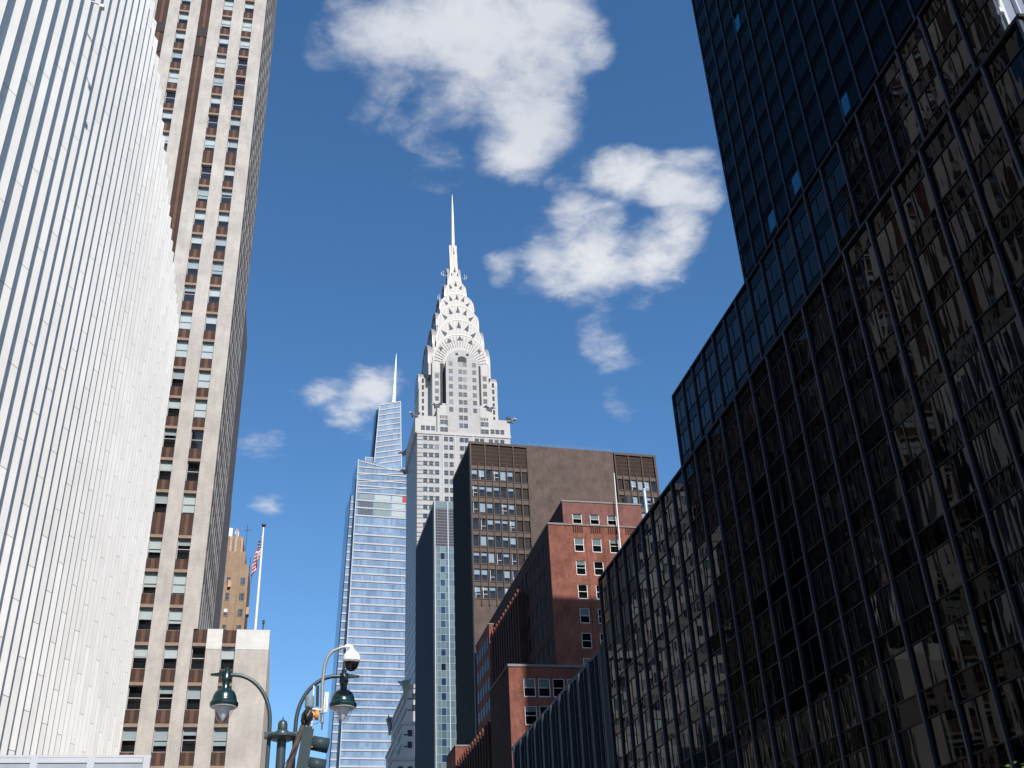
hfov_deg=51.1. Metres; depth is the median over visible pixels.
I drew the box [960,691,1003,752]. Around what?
window
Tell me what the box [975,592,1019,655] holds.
window
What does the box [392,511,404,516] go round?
amenity window
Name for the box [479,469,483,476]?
window
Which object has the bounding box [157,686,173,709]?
window
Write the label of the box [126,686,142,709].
window
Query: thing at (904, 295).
window
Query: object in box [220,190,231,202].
window
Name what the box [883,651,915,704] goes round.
window
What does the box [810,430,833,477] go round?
window
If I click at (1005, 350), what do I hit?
window
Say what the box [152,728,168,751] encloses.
window
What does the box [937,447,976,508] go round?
window
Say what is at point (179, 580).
window
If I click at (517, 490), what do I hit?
louvre window
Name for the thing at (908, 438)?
window
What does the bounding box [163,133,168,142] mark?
window
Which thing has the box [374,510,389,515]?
amenity window
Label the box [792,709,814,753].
window
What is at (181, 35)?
window
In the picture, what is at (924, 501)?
window
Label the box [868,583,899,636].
window
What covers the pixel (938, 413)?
window
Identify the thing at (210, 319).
window
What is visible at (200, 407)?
window
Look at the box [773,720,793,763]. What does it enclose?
window
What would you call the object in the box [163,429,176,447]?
window
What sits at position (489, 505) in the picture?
window
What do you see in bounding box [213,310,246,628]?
dark rear tower
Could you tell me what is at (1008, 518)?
window
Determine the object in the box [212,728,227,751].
window
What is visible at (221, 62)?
window
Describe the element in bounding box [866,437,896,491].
window
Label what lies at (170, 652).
window
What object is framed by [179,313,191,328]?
window
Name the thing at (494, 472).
window
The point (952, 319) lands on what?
window
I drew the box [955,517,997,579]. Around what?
window
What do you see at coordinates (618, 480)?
louvre window
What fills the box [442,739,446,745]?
window
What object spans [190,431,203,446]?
window
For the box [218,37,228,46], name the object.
window
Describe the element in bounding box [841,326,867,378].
window
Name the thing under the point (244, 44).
window
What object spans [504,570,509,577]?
window
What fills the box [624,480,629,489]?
louvre window
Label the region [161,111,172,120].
window
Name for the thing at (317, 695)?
radio panel
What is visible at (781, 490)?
window
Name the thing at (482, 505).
window
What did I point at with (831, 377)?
window
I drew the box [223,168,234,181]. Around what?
window
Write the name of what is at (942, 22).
window
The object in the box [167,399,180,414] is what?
window
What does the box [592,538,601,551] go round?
window
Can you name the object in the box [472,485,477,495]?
window
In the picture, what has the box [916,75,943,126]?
window
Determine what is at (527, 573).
window
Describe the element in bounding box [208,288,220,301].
window
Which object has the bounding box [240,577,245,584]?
window
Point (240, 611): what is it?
window
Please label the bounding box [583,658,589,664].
window
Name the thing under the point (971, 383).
window
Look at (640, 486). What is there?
window
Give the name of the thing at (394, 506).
amenity window
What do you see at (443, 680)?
window
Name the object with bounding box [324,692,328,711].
radio panel
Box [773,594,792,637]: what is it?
window
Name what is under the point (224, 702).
twin street lamp
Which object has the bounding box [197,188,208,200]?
window
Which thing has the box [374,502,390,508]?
amenity window
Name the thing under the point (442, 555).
window
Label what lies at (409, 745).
base window
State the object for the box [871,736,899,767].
window
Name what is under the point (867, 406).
window
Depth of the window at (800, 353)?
61.03 m
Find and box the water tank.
[622,495,633,502]
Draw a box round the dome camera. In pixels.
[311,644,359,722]
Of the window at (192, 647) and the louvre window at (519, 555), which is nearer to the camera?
the window at (192, 647)
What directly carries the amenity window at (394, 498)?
in the glass skyscraper at (370, 626)
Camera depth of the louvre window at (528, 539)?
236.40 m
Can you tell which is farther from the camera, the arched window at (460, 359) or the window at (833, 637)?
the arched window at (460, 359)
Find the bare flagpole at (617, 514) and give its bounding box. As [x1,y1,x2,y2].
[614,474,620,547]
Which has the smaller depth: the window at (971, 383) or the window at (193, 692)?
the window at (971, 383)
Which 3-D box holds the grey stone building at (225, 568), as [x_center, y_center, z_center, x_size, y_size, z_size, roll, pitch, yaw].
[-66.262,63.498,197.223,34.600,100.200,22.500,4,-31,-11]
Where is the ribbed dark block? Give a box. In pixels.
[511,642,613,767]
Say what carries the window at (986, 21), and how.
in the black glass building at (816, 560)
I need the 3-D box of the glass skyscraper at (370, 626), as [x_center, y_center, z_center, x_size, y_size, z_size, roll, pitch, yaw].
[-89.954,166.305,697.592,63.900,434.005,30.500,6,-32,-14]
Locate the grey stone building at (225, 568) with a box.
[219,505,231,628]
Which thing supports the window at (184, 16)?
in the striped brick tower at (214, 65)
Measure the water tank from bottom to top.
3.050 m
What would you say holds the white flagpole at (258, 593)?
on the striped brick tower at (214, 65)
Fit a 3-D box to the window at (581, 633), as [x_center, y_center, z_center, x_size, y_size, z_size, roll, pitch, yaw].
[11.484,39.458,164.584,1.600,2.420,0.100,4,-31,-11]
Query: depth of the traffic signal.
19.14 m
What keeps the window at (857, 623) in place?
in the black glass building at (816, 560)
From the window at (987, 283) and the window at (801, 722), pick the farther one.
the window at (801, 722)
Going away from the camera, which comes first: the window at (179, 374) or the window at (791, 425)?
the window at (791, 425)
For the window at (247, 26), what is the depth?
127.03 m
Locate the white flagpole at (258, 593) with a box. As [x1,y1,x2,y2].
[254,523,265,629]
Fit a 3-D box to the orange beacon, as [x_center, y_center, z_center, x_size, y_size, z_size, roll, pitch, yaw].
[-3.646,6.098,19.702,0.191,0.191,0.190,4,-31,-11]
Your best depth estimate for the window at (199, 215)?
111.79 m
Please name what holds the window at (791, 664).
in the black glass building at (816, 560)
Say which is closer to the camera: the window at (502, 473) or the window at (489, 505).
the window at (489, 505)
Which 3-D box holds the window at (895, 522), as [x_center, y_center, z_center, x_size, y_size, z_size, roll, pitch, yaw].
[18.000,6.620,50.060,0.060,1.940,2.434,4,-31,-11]
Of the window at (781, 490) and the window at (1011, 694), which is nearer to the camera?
the window at (1011, 694)
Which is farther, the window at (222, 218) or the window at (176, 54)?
the window at (176, 54)
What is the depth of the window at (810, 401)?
59.39 m
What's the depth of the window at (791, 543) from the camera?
60.51 m
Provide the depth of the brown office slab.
241.79 m
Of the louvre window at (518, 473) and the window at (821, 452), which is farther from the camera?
the louvre window at (518, 473)
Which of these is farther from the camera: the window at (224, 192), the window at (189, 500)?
the window at (224, 192)
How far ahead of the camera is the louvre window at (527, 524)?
238.34 m
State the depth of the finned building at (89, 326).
54.16 m
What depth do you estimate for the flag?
95.85 m
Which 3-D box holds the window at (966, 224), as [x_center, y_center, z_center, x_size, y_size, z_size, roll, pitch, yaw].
[19.618,-6.888,46.221,0.060,1.940,2.434,4,-31,-11]
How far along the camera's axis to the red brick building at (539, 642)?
170.96 m
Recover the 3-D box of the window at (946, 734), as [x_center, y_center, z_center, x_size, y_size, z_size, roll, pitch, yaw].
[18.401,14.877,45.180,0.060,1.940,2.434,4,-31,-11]
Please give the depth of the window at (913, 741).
47.45 m
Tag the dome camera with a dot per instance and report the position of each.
(351, 658)
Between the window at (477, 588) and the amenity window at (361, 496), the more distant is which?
the amenity window at (361, 496)
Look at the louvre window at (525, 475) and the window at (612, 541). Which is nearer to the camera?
the window at (612, 541)
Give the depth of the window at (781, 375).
63.19 m
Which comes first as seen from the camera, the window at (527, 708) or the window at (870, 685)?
the window at (870, 685)
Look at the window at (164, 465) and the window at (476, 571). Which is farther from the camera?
the window at (476, 571)
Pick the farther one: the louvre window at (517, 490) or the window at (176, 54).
the louvre window at (517, 490)
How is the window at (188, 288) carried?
in the striped brick tower at (214, 65)
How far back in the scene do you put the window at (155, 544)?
93.12 m
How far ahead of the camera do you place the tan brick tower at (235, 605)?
233.40 m
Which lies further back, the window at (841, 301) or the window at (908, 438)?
the window at (841, 301)
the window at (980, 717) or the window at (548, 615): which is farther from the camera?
the window at (548, 615)
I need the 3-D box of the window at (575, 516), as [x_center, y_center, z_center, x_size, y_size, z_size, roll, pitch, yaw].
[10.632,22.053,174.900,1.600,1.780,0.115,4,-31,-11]
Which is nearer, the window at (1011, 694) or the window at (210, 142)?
the window at (1011, 694)
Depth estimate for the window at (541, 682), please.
139.55 m
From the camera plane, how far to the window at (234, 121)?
119.19 m
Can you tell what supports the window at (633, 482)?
in the brown office slab
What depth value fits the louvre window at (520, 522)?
238.08 m
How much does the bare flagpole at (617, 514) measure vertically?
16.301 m
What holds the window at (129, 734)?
in the striped brick tower at (214, 65)
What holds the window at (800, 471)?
in the black glass building at (816, 560)
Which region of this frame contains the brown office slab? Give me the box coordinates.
[453,441,659,744]
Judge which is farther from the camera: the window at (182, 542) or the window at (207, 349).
the window at (207, 349)
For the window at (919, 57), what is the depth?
62.81 m
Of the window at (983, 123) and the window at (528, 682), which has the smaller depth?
the window at (983, 123)
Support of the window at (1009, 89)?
in the black glass building at (816, 560)
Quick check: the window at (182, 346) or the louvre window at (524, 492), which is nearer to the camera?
the window at (182, 346)
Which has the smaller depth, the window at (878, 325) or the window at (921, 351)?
the window at (921, 351)
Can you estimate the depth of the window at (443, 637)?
313.68 m
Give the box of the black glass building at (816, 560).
[598,0,1023,767]
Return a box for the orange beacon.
[310,710,318,720]
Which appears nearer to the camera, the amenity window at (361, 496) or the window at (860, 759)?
the window at (860, 759)
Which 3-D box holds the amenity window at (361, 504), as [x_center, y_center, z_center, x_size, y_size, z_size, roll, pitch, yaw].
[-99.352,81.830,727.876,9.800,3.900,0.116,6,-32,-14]
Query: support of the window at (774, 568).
in the black glass building at (816, 560)
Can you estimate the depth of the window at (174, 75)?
120.76 m
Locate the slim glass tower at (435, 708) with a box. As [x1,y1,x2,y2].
[415,501,456,767]
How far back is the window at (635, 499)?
248.84 m
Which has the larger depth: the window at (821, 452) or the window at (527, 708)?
the window at (527, 708)
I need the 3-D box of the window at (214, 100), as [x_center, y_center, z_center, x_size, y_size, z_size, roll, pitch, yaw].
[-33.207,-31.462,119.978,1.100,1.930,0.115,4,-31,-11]
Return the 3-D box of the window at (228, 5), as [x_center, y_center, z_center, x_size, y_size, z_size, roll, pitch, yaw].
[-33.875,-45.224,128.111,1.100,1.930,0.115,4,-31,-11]
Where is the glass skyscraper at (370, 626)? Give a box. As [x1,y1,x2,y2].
[325,354,405,767]
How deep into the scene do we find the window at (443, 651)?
311.50 m
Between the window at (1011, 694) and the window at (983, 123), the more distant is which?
the window at (983, 123)
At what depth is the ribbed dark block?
103.33 m
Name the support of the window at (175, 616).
in the striped brick tower at (214, 65)
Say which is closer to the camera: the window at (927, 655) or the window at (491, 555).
the window at (927, 655)
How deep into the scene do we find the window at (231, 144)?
117.49 m
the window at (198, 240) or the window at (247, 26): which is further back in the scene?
the window at (247, 26)
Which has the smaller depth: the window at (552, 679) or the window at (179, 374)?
the window at (179, 374)
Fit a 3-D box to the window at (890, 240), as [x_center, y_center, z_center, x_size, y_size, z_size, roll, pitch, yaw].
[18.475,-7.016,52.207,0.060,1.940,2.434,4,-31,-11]
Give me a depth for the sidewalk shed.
21.81 m
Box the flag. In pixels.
[250,537,261,584]
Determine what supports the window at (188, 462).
in the striped brick tower at (214, 65)
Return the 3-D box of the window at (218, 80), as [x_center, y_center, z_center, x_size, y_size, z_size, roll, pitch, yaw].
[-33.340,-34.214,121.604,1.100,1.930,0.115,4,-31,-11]
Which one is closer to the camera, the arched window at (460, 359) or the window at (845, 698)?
the window at (845, 698)
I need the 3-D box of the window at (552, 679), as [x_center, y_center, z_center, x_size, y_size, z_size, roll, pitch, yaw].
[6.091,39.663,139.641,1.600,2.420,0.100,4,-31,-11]
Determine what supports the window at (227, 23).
in the striped brick tower at (214, 65)
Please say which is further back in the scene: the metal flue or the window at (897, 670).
the metal flue
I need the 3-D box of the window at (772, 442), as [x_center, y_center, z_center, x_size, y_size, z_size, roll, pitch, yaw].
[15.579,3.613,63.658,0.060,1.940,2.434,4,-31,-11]
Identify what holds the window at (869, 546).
in the black glass building at (816, 560)
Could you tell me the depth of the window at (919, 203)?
50.09 m
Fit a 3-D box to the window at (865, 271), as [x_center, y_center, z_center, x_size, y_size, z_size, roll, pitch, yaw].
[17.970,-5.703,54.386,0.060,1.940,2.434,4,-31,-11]
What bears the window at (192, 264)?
in the striped brick tower at (214, 65)
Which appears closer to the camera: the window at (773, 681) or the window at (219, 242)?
the window at (773, 681)
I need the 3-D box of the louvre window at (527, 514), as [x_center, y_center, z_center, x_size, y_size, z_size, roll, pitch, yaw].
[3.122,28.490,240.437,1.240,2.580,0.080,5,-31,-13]
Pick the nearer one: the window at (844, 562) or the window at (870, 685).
the window at (870, 685)
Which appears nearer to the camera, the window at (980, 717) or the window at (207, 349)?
the window at (980, 717)
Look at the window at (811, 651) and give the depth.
57.25 m
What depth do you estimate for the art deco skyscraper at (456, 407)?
432.01 m
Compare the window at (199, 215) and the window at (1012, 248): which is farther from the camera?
the window at (199, 215)
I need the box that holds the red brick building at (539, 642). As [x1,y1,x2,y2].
[446,500,641,767]
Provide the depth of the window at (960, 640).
44.69 m
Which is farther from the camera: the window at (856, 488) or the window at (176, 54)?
the window at (176, 54)
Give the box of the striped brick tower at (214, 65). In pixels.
[119,0,276,767]
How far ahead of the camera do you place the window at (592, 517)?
175.68 m
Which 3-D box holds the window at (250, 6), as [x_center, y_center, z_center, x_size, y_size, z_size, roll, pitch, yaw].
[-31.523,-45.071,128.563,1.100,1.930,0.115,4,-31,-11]
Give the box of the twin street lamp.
[209,667,359,767]
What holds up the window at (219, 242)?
in the striped brick tower at (214, 65)
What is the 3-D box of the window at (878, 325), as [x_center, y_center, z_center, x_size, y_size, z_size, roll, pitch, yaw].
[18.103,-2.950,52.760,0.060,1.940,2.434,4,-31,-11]
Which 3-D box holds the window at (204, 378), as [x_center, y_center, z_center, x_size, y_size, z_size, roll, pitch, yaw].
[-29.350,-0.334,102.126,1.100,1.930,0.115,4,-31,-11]
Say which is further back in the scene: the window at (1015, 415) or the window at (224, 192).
the window at (224, 192)
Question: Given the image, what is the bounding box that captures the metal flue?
[642,488,647,514]
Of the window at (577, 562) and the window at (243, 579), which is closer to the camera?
the window at (577, 562)
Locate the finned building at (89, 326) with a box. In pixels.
[0,0,178,754]
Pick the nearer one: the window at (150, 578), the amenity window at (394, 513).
the window at (150, 578)
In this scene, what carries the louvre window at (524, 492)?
in the brown office slab
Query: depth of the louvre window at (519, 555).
234.11 m
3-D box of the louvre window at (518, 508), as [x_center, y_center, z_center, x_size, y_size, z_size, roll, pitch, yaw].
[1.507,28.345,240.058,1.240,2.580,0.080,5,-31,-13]
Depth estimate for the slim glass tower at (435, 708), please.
321.09 m
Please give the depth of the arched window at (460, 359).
445.28 m
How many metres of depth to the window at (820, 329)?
58.83 m
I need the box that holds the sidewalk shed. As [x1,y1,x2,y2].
[0,755,151,767]
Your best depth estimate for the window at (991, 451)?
43.57 m
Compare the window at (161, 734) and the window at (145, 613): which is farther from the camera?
the window at (145, 613)
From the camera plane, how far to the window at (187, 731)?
85.91 m
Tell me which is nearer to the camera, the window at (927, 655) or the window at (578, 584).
the window at (927, 655)
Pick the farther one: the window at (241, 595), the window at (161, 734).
the window at (241, 595)
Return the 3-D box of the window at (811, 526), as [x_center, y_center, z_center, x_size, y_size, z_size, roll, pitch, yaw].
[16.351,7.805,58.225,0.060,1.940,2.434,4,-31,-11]
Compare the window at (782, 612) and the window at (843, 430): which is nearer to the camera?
the window at (843, 430)
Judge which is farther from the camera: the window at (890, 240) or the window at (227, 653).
the window at (227, 653)
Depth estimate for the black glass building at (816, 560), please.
58.35 m
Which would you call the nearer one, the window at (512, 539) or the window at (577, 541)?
the window at (577, 541)
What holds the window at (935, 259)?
in the black glass building at (816, 560)
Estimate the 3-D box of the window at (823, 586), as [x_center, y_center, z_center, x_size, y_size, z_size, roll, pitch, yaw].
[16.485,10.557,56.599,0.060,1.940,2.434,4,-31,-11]
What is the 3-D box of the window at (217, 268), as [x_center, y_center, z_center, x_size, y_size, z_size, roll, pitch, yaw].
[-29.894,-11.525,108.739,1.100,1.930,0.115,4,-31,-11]
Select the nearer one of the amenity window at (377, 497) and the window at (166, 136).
the window at (166, 136)
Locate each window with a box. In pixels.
[120,728,136,751]
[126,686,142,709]
[132,646,147,668]
[137,608,152,629]
[142,572,157,593]
[147,538,162,558]
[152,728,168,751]
[153,493,168,511]
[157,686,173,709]
[158,461,172,478]
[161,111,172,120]
[162,646,177,668]
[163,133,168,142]
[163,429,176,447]
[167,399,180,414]
[167,608,182,629]
[168,71,178,82]
[171,51,181,61]
[171,370,184,385]
[172,573,186,593]
[175,31,185,40]
[175,341,188,357]
[176,539,190,558]
[178,13,188,21]
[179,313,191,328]
[181,728,196,751]
[182,494,195,512]
[183,286,195,299]
[185,687,201,709]
[186,462,199,478]
[187,260,198,274]
[190,235,202,248]
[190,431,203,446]
[190,647,205,668]
[193,211,205,224]
[194,400,206,417]
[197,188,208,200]
[197,371,210,387]
[201,343,213,358]
[204,138,215,148]
[205,315,217,326]
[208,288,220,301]
[210,96,220,105]
[211,262,223,276]
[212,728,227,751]
[213,76,223,87]
[214,237,226,250]
[216,56,226,67]
[217,213,229,226]
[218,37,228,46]
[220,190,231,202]
[220,647,234,669]
[221,18,231,27]
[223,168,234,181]
[223,608,230,615]
[224,0,233,10]
[225,592,229,599]
[227,140,237,149]
[230,118,240,130]
[237,609,242,616]
[239,593,243,600]
[240,39,249,48]
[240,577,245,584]
[242,20,251,31]
[244,2,254,12]
[358,509,372,514]
[359,493,372,499]
[359,501,372,507]
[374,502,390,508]
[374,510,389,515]
[375,495,390,500]
[392,496,401,501]
[392,504,404,509]
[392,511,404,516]
[407,741,411,747]
[440,553,444,558]
[441,635,445,640]
[441,649,445,655]
[441,664,445,669]
[441,678,445,684]
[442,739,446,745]
[458,356,465,361]
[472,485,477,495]
[474,569,479,574]
[475,586,480,597]
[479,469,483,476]
[480,502,485,512]
[481,535,486,546]
[482,569,487,580]
[487,503,492,512]
[489,552,494,563]
[493,470,498,480]
[500,471,505,480]
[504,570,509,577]
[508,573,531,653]
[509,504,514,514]
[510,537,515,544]
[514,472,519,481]
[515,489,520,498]
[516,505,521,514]
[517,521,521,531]
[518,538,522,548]
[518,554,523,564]
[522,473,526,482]
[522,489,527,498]
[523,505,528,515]
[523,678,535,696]
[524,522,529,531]
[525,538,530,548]
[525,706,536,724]
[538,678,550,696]
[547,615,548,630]
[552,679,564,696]
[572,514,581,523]
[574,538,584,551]
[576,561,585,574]
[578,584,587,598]
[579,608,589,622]
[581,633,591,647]
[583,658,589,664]
[590,514,599,524]
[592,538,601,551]
[607,515,616,524]
[609,539,618,552]
[618,480,622,488]
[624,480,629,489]
[631,480,636,489]
[633,496,637,503]
[638,481,642,489]
[644,481,649,489]
[764,423,782,467]
[764,542,783,584]
[764,663,783,705]
[772,354,791,399]
[772,473,792,515]
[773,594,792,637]
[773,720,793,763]
[781,402,801,447]
[782,524,802,568]
[782,649,803,693]
[790,330,810,376]
[790,452,811,497]
[791,578,813,623]
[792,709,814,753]
[799,378,821,426]
[800,505,823,551]
[801,635,824,681]
[809,303,831,352]
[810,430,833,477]
[811,561,834,608]
[812,696,836,742]
[819,354,843,402]
[820,484,845,533]
[822,620,847,667]
[829,275,854,326]
[831,406,856,457]
[832,542,858,591]
[834,682,860,731]
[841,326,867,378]
[843,462,869,512]
[844,602,872,652]
[846,749,870,767]
[851,245,878,299]
[853,380,881,433]
[855,521,884,573]
[857,667,886,718]
[864,297,893,351]
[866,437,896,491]
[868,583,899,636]
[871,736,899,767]
[875,212,905,269]
[878,352,908,408]
[880,498,911,553]
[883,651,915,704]
[889,265,921,323]
[892,410,925,468]
[893,108,919,157]
[895,563,928,619]
[898,723,932,767]
[901,176,934,236]
[903,36,930,86]
[904,321,938,381]
[907,474,942,532]
[911,633,946,690]
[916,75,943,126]
[916,230,951,291]
[920,382,956,442]
[924,541,961,600]
[926,0,955,52]
[928,708,966,765]
[929,136,965,201]
[933,288,970,351]
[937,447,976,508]
[940,39,970,92]
[941,613,981,674]
[946,192,985,257]
[951,350,991,415]
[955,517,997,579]
[959,93,1000,161]
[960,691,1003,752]
[965,0,998,56]
[965,251,1006,318]
[970,417,1013,482]
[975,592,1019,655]
[979,149,1022,220]
[984,316,1023,384]
[990,490,1023,556]
[993,48,1023,119]
[996,676,1023,737]
[999,220,1023,282]
[1006,397,1023,454]
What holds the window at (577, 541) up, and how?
in the red brick building at (539, 642)
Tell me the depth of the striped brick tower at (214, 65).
103.19 m
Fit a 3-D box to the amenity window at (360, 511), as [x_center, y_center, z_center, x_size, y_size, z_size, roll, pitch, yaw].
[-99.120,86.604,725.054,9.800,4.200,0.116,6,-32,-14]
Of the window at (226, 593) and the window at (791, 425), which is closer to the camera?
the window at (791, 425)
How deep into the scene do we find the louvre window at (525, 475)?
244.56 m
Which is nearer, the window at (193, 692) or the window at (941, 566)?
the window at (941, 566)
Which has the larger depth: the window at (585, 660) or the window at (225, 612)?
the window at (225, 612)
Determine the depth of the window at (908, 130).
63.43 m
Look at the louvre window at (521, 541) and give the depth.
235.97 m
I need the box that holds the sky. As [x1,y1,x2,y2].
[230,0,745,767]
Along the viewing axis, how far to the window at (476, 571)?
230.25 m
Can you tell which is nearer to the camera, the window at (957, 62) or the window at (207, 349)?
the window at (957, 62)
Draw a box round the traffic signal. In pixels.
[282,695,329,767]
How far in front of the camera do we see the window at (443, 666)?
309.31 m
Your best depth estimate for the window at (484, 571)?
230.59 m
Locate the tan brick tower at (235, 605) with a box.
[220,525,251,629]
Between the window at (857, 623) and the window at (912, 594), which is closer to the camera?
the window at (912, 594)
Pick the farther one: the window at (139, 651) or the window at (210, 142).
the window at (210, 142)
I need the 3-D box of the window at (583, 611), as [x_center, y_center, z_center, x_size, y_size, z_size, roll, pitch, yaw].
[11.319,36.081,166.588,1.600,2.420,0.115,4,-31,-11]
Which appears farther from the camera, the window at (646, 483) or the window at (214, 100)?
the window at (646, 483)
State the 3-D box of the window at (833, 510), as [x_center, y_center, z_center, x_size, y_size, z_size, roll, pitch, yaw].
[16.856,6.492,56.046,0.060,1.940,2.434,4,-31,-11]
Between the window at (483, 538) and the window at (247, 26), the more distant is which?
the window at (483, 538)
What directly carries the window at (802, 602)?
in the black glass building at (816, 560)
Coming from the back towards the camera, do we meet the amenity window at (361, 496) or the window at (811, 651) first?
the amenity window at (361, 496)
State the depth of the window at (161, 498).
95.39 m
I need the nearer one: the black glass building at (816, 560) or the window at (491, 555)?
the black glass building at (816, 560)
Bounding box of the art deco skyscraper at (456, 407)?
[385,197,516,767]
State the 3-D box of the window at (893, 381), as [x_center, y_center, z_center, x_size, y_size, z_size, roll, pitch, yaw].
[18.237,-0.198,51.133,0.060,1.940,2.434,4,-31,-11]
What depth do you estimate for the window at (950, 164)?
47.89 m
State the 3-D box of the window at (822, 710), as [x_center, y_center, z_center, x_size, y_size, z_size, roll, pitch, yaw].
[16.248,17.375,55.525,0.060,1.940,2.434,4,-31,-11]
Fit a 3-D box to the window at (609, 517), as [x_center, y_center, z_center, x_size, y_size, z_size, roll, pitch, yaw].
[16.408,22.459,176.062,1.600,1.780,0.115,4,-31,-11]
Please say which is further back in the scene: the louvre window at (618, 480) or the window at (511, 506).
the louvre window at (618, 480)
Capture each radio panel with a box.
[316,685,318,706]
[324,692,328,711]
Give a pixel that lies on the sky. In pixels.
(574, 146)
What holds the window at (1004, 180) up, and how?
in the black glass building at (816, 560)

